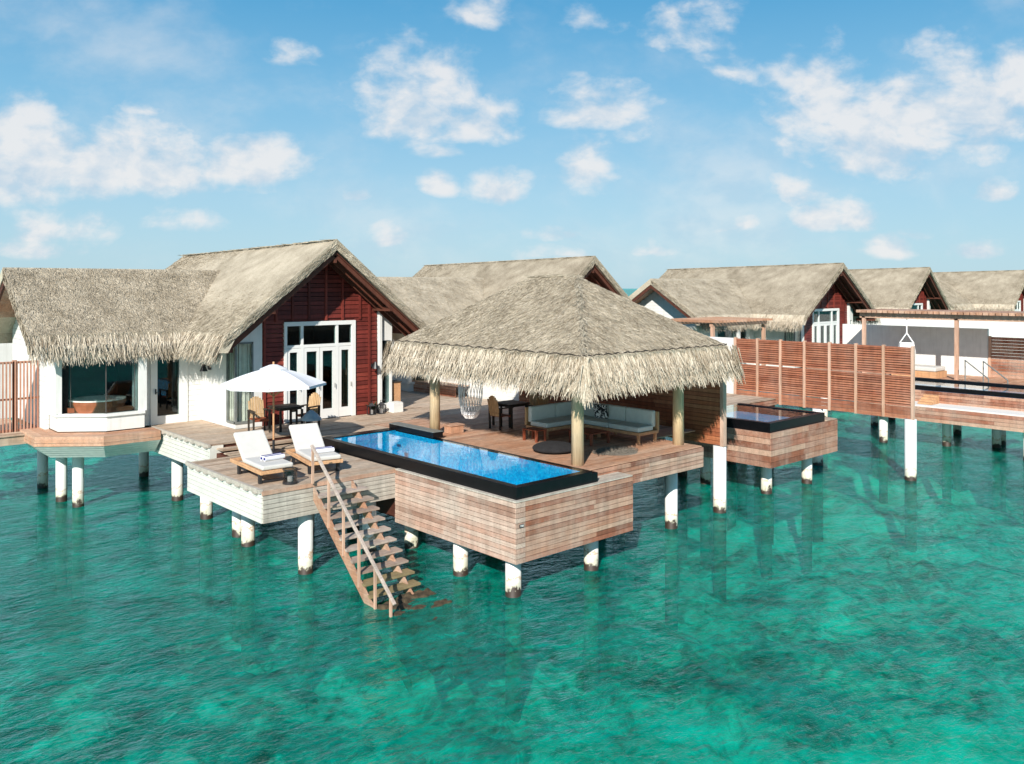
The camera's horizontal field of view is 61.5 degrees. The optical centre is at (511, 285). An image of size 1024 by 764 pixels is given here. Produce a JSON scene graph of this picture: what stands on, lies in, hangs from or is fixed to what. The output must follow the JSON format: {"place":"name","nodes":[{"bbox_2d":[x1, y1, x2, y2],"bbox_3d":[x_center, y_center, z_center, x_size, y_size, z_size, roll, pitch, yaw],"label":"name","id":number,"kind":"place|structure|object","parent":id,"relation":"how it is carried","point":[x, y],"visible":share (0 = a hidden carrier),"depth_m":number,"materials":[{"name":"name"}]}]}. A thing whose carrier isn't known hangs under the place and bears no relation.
{"place":"outdoors","nodes":[
{"label":"outdoors","id":0,"kind":"place"},
{"bbox_2d":[0,290,1023,763],"bbox_3d":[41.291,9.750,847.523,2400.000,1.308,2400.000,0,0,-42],"label":"seabed","id":1,"kind":"structure","parent":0,"point":[742,734],"depth_m":23.95,"materials":[{"name":"teal liquid"}]},
{"bbox_2d":[185,447,395,690],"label":"sun deck","id":2,"kind":"structure","parent":1,"relation":"on","point":[247,499],"depth_m":21.70,"materials":[{"name":"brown wood"}]},
{"bbox_2d":[230,430,294,483],"bbox_3d":[-6.246,4.237,21.472,0.874,1.006,2.060,0,0,-38],"label":"sun lounger","id":3,"kind":"object","parent":2,"relation":"on","point":[253,446],"visible":0.88,"depth_m":21.58,"materials":[{"name":"white fabric"}]},
{"bbox_2d":[260,452,284,461],"bbox_3d":[-5.917,4.227,21.257,0.264,0.127,0.542,0,0,43],"label":"rolled towel","id":4,"kind":"object","parent":3,"relation":"on","point":[271,457],"visible":1,"depth_m":21.16,"materials":[{"name":"white fabric"}]},
{"bbox_2d":[220,362,325,452],"bbox_3d":[-6.804,3.450,24.543,2.730,2.580,2.730,0,0,-33],"label":"sun umbrella","id":5,"kind":"object","parent":2,"relation":"on","point":[273,378],"visible":0.95,"depth_m":23.90,"materials":[{"name":"fabric"}]},
{"bbox_2d":[282,467,297,484],"bbox_3d":[-5.330,4.560,20.656,0.364,0.360,0.364,0,0,-42],"label":"candle jar","id":6,"kind":"object","parent":2,"relation":"on","point":[289,481],"visible":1,"depth_m":20.60,"materials":[{"name":"black glass"}]},
{"bbox_2d":[286,423,342,473],"bbox_3d":[-5.202,4.237,22.554,0.874,1.006,2.060,0,0,-31],"label":"sun lounger","id":7,"kind":"object","parent":2,"relation":"on","point":[304,437],"visible":0.8,"depth_m":22.77,"materials":[{"name":"white fabric"}]},
{"bbox_2d":[315,446,334,453],"bbox_3d":[-4.882,4.227,22.169,0.542,0.127,0.264,0,0,-34],"label":"rolled towel","id":8,"kind":"object","parent":7,"relation":"on","point":[326,449],"visible":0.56,"depth_m":22.11,"materials":[{"name":"white fabric"}]},
{"bbox_2d":[149,390,703,631],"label":"terrace deck","id":9,"kind":"structure","parent":1,"relation":"on","point":[180,443],"depth_m":25.77,"materials":[{"name":"brown wood"}]},
{"bbox_2d":[247,396,271,432],"bbox_3d":[-7.884,4.010,26.783,0.580,1.083,0.670,0,0,-34],"label":"dining chair","id":10,"kind":"object","parent":9,"relation":"on","point":[255,406],"visible":0.97,"depth_m":26.93,"materials":[{"name":"beige wicker"}]},
{"bbox_2d":[267,403,303,431],"bbox_3d":[-7.198,4.180,27.359,0.840,0.740,0.840,0,0,-42],"label":"dining table","id":11,"kind":"object","parent":9,"relation":"on","point":[290,407],"visible":0.88,"depth_m":27.19,"materials":[{"name":"black wood"}]},
{"bbox_2d":[296,392,320,426],"bbox_3d":[-6.562,4.010,27.749,0.580,1.083,0.670,0,0,28],"label":"dining chair","id":12,"kind":"object","parent":9,"relation":"on","point":[313,404],"visible":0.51,"depth_m":27.93,"materials":[{"name":"beige wicker"}]},
{"bbox_2d":[300,410,321,425],"bbox_3d":[-6.180,4.178,26.460,0.660,0.744,0.660,0,0,38],"label":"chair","id":13,"kind":"object","parent":9,"relation":"on","point":[310,415],"visible":0.61,"depth_m":26.29,"materials":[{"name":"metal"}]},
{"bbox_2d":[367,401,376,414],"bbox_3d":[-4.961,4.308,30.400,0.265,0.484,0.265,0,0,-42],"label":"floor lantern","id":14,"kind":"object","parent":9,"relation":"on","point":[370,406],"visible":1,"depth_m":30.36,"materials":[{"name":"metal"}]},
{"bbox_2d":[368,402,378,413],"bbox_3d":[-4.973,4.313,30.574,0.587,0.474,0.646,0,0,-42],"label":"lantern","id":15,"kind":"object","parent":9,"relation":"on","point":[373,408],"visible":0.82,"depth_m":30.54,"materials":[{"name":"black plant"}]},
{"bbox_2d":[376,400,385,413],"bbox_3d":[-4.665,4.308,30.669,0.265,0.484,0.265,0,0,-42],"label":"floor lantern","id":16,"kind":"object","parent":9,"relation":"on","point":[380,405],"visible":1,"depth_m":30.63,"materials":[{"name":"metal"}]},
{"bbox_2d":[387,401,402,412],"bbox_3d":[-4.221,4.365,31.072,0.440,0.370,0.400,0,0,-42],"label":"white block stool","id":17,"kind":"object","parent":9,"relation":"on","point":[394,406],"visible":1,"depth_m":30.93,"materials":[{"name":"paint"}]},
{"bbox_2d":[392,380,401,400],"bbox_3d":[-4.462,4.030,31.933,0.360,1.040,0.760,0,0,-42],"label":"wooden cabinet","id":18,"kind":"object","parent":9,"relation":"on","point":[396,390],"visible":0.36,"depth_m":31.65,"materials":[{"name":"brown wood"}]},
{"bbox_2d":[412,378,467,396],"bbox_3d":[-4.573,4.319,38.040,0.741,0.442,7.496,0,0,-42],"label":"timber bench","id":19,"kind":"object","parent":9,"relation":"on","point":[417,386],"visible":0.3,"depth_m":36.31,"materials":[{"name":"brown wood"}]},
{"bbox_2d":[443,423,464,433],"bbox_3d":[-1.797,4.409,26.649,0.546,0.262,0.391,0,0,-42],"label":"wooden stool","id":20,"kind":"object","parent":9,"relation":"on","point":[451,428],"visible":1,"depth_m":26.53,"materials":[{"name":"brown wood"}]},
{"bbox_2d":[487,395,513,429],"bbox_3d":[-0.386,4.010,27.462,0.670,1.083,0.580,0,0,-42],"label":"dining chair","id":21,"kind":"object","parent":9,"relation":"on","point":[494,409],"visible":1,"depth_m":27.34,"materials":[{"name":"beige wicker"}]},
{"bbox_2d":[492,400,529,427],"bbox_3d":[-0.043,4.180,28.178,0.900,0.740,0.900,0,0,-42],"label":"dining table","id":22,"kind":"object","parent":9,"relation":"on","point":[510,403],"visible":0.73,"depth_m":27.89,"materials":[{"name":"black wood"}]},
{"bbox_2d":[522,427,546,442],"bbox_3d":[0.663,4.375,25.309,0.430,0.350,0.600,0,0,-42],"label":"coffee table","id":23,"kind":"object","parent":9,"relation":"on","point":[536,430],"visible":0.96,"depth_m":25.22,"materials":[{"name":"brown wood"}]},
{"bbox_2d":[532,441,570,453],"bbox_3d":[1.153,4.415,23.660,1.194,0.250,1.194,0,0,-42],"label":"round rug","id":24,"kind":"object","parent":9,"relation":"on","point":[554,447],"visible":0.95,"depth_m":23.27,"materials":[{"name":"fabric"}]},
{"bbox_2d":[377,274,745,465],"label":"thatched pavilion","id":25,"kind":"structure","parent":9,"relation":"on","point":[578,337],"depth_m":23.52,"materials":[{"name":"beige plant"}]},
{"bbox_2d":[458,376,482,418],"bbox_3d":[-1.300,3.129,26.662,0.760,1.969,0.717,0,0,-42],"label":"hanging chair","id":26,"kind":"object","parent":25,"relation":"hanging from","point":[468,413],"visible":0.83,"depth_m":26.56,"materials":[{"name":"white wicker"}]},
{"bbox_2d":[568,427,609,445],"bbox_3d":[2.240,4.375,24.984,0.790,0.350,0.900,0,0,-42],"label":"coffee table","id":27,"kind":"object","parent":9,"relation":"on","point":[588,431],"visible":0.79,"depth_m":24.89,"materials":[{"name":"brown wood"}]},
{"bbox_2d":[525,401,658,443],"bbox_3d":[2.356,4.100,25.697,2.320,0.900,3.300,0,0,-42],"label":"corner sofa","id":28,"kind":"object","parent":9,"relation":"on","point":[638,422],"visible":0.74,"depth_m":25.91,"materials":[{"name":"grey fabric"}]},
{"bbox_2d":[593,404,607,418],"bbox_3d":[2.725,3.850,26.436,0.460,0.460,0.120,0,18,36],"label":"throw pillow","id":29,"kind":"object","parent":28,"relation":"on","point":[600,411],"visible":0.99,"depth_m":26.37,"materials":[{"name":"fabric"}]},
{"bbox_2d":[592,446,637,455],"bbox_3d":[2.852,4.525,23.649,1.574,0.040,1.200,0,0,-42],"label":"shaggy rug","id":30,"kind":"object","parent":9,"relation":"on","point":[617,451],"visible":1,"depth_m":23.55,"materials":[{"name":"grey fabric"}]},
{"bbox_2d":[412,372,519,400],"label":"divider wall","id":31,"kind":"structure","parent":1,"relation":"on","point":[499,394],"depth_m":34.68,"materials":[{"name":"white paint"}]},
{"bbox_2d":[0,289,1023,763],"bbox_3d":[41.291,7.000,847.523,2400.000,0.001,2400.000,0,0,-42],"label":"water","id":32,"kind":"structure","parent":0,"point":[912,685],"depth_m":16.43,"materials":[{"name":"teal liquid"}]},
{"bbox_2d":[0,239,426,597],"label":"overwater villa","id":33,"kind":"object","parent":32,"relation":"in","point":[127,355],"visible":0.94,"depth_m":28.51,"materials":[{"name":"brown wood"}]},
{"bbox_2d":[0,343,12,418],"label":"divider wall","id":34,"kind":"structure","parent":33,"relation":"attached to","point":[6,352],"depth_m":32.58,"materials":[{"name":"white paint"}]},
{"bbox_2d":[0,360,38,445],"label":"slatted fence","id":35,"kind":"object","parent":33,"relation":"on","point":[11,433],"visible":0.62,"depth_m":27.11,"materials":[{"name":"brown wood"}]},
{"bbox_2d":[70,357,134,413],"bbox_3d":[-12.865,3.105,26.833,2.164,1.710,0.474,0,0,-16],"label":"bay window","id":36,"kind":"structure","parent":33,"relation":"in","point":[134,357],"depth_m":26.69,"materials":[{"name":"grey metal"}]},
{"bbox_2d":[150,355,187,424],"bbox_3d":[-11.377,3.400,28.528,1.220,2.300,0.172,0,0,-42],"label":"side door","id":37,"kind":"structure","parent":33,"relation":"in","point":[182,416],"depth_m":28.66,"materials":[{"name":"white wood"}]},
{"bbox_2d":[226,342,252,424],"bbox_3d":[-8.789,3.100,27.751,0.630,2.600,0.680,0,0,-42],"label":"window frame","id":38,"kind":"structure","parent":33,"relation":"in","point":[235,422],"depth_m":27.66,"materials":[{"name":"white wood"}]},
{"bbox_2d":[287,348,299,422],"bbox_3d":[-7.309,3.310,28.716,0.480,2.440,0.080,0,0,-42],"label":"door leaf","id":39,"kind":"structure","parent":33,"relation":"in","point":[297,350],"depth_m":28.73,"materials":[{"name":"white wood"}]},
{"bbox_2d":[304,347,319,412],"bbox_3d":[-6.781,3.310,29.140,0.590,2.440,0.162,0,0,-42],"label":"door leaf","id":40,"kind":"structure","parent":33,"relation":"in","point":[317,349],"depth_m":29.21,"materials":[{"name":"white wood"}]},
{"bbox_2d":[320,346,334,417],"bbox_3d":[-6.357,3.310,29.580,0.590,2.440,0.080,0,0,-42],"label":"door leaf","id":41,"kind":"structure","parent":33,"relation":"in","point":[327,412],"depth_m":29.57,"materials":[{"name":"white wood"}]},
{"bbox_2d":[339,345,351,415],"bbox_3d":[-5.822,3.310,30.010,0.500,2.440,0.162,0,0,-42],"label":"door leaf","id":42,"kind":"structure","parent":33,"relation":"in","point":[345,410],"depth_m":30.08,"materials":[{"name":"white wood"}]},
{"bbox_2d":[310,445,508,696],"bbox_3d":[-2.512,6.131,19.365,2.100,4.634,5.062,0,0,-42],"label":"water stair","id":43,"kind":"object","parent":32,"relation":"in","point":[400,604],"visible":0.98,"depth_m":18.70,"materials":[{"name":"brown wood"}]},
{"bbox_2d":[322,422,632,721],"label":"infinity pool","id":44,"kind":"structure","parent":32,"relation":"in","point":[513,511],"depth_m":20.98,"materials":[{"name":"brown wood"}]},
{"bbox_2d":[377,255,631,390],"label":"overwater villa","id":45,"kind":"object","parent":32,"relation":"in","point":[430,294],"visible":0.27,"depth_m":40.20,"materials":[{"name":"beige plant"}]},
{"bbox_2d":[519,376,726,602],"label":"timber screen wall","id":46,"kind":"structure","parent":32,"relation":"in","point":[705,413],"depth_m":26.95,"materials":[{"name":"brown wood"}]},
{"bbox_2d":[657,393,776,557],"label":"neighbour deck","id":47,"kind":"structure","parent":32,"relation":"in","point":[733,400],"depth_m":33.76,"materials":[{"name":"brown wood"}]},
{"bbox_2d":[710,337,733,393],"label":"divider wall","id":48,"kind":"structure","parent":47,"relation":"on","point":[729,342],"depth_m":36.49,"materials":[{"name":"white paint"}]},
{"bbox_2d":[629,262,880,409],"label":"overwater villa","id":49,"kind":"object","parent":32,"relation":"in","point":[821,303],"visible":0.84,"depth_m":51.08,"materials":[{"name":"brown wood"}]},
{"bbox_2d":[688,326,717,336],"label":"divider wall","id":50,"kind":"structure","parent":49,"relation":"attached to","point":[697,329],"depth_m":47.31,"materials":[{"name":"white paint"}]},
{"bbox_2d":[672,317,772,365],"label":"timber pergola","id":51,"kind":"object","parent":49,"relation":"on","point":[713,322],"visible":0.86,"depth_m":43.82,"materials":[{"name":"brown wood"}]},
{"bbox_2d":[740,327,748,363],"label":"side door","id":52,"kind":"structure","parent":49,"relation":"in","point":[746,332],"depth_m":50.86,"materials":[{"name":"white wood"}]},
{"bbox_2d":[784,327,800,341],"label":"window frame","id":53,"kind":"structure","parent":49,"relation":"in","point":[785,327],"depth_m":49.97,"materials":[{"name":"white wood"}]},
{"bbox_2d":[814,324,817,342],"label":"door leaf","id":54,"kind":"structure","parent":49,"relation":"in","point":[816,325],"depth_m":51.28,"materials":[{"name":"white wood"}]},
{"bbox_2d":[820,323,824,342],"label":"door leaf","id":55,"kind":"structure","parent":49,"relation":"in","point":[823,324],"depth_m":51.84,"materials":[{"name":"white wood"}]},
{"bbox_2d":[825,323,830,342],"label":"door leaf","id":56,"kind":"structure","parent":49,"relation":"in","point":[826,324],"depth_m":52.08,"materials":[{"name":"white wood"}]},
{"bbox_2d":[833,323,836,343],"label":"door leaf","id":57,"kind":"structure","parent":49,"relation":"in","point":[835,324],"depth_m":52.84,"materials":[{"name":"white wood"}]},
{"bbox_2d":[684,403,837,579],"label":"infinity pool","id":58,"kind":"structure","parent":32,"relation":"in","point":[767,439],"depth_m":29.37,"materials":[{"name":"brown wood"}]},
{"bbox_2d":[734,337,916,552],"bbox_3d":[12.004,6.330,33.651,0.400,8.340,7.480,0,0,-42],"label":"louvred screen","id":59,"kind":"object","parent":32,"relation":"in","point":[858,389],"visible":0.97,"depth_m":33.00,"materials":[{"name":"brown wood"}]},
{"bbox_2d":[782,267,950,415],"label":"overwater villa","id":60,"kind":"object","parent":32,"relation":"in","point":[904,288],"visible":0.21,"depth_m":65.55,"materials":[{"name":"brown wood"}]},
{"bbox_2d":[853,318,1023,359],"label":"divider wall","id":61,"kind":"structure","parent":60,"relation":"attached to","point":[1006,329],"depth_m":55.93,"materials":[{"name":"white paint"}]},
{"bbox_2d":[807,368,1023,491],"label":"neighbour deck","id":62,"kind":"structure","parent":32,"relation":"in","point":[957,431],"depth_m":42.30,"materials":[{"name":"brown wood"}]},
{"bbox_2d":[843,324,988,376],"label":"divider wall","id":63,"kind":"structure","parent":62,"relation":"on","point":[934,346],"depth_m":44.92,"materials":[{"name":"white paint"}]},
{"bbox_2d":[891,364,946,378],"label":"daybed","id":64,"kind":"object","parent":62,"relation":"on","point":[929,371],"visible":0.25,"depth_m":42.52,"materials":[{"name":"white fabric"}]},
{"bbox_2d":[856,309,1023,379],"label":"timber pergola","id":65,"kind":"object","parent":62,"relation":"on","point":[956,316],"visible":1,"depth_m":41.82,"materials":[{"name":"brown wood"}]},
{"bbox_2d":[898,319,915,358],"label":"hanging chair","id":66,"kind":"object","parent":65,"relation":"hanging from","point":[904,344],"visible":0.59,"depth_m":43.33,"materials":[{"name":"white wicker"}]},
{"bbox_2d":[964,360,1007,383],"bbox_3d":[21.939,4.013,39.815,0.602,1.074,2.298,0,0,-20],"label":"pool handrail","id":67,"kind":"object","parent":62,"relation":"on","point":[983,371],"visible":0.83,"depth_m":39.89,"materials":[{"name":"grey metal"}]},
{"bbox_2d":[988,336,1023,378],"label":"timber fence","id":68,"kind":"object","parent":62,"relation":"on","point":[1008,350],"visible":0.93,"depth_m":42.47,"materials":[{"name":"brown wood"}]},
{"bbox_2d":[857,374,1023,523],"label":"infinity pool","id":69,"kind":"structure","parent":32,"relation":"in","point":[997,409],"depth_m":37.05,"materials":[{"name":"brown wood"}]},
{"bbox_2d":[933,270,1023,310],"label":"overwater villa","id":70,"kind":"object","parent":32,"relation":"in","point":[1001,290],"visible":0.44,"depth_m":76.50,"materials":[{"name":"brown wood"}]},
{"bbox_2d":[0,0,1023,289],"label":"sky","id":71,"kind":"structure","parent":0,"point":[646,139],"materials":[{"name":"blue"}]},
{"bbox_2d":[525,394,548,425],"bbox_3d":[0.816,4.010,27.966,0.580,1.083,0.670,0,0,-32],"label":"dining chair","id":72,"kind":"object","parent":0,"point":[540,400],"visible":0.2,"depth_m":27.73,"materials":[{"name":"beige wicker"}]},
{"bbox_2d":[917,394,938,404],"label":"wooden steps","id":73,"kind":"structure","parent":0,"point":[927,399],"depth_m":37.49,"materials":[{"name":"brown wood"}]}
]}

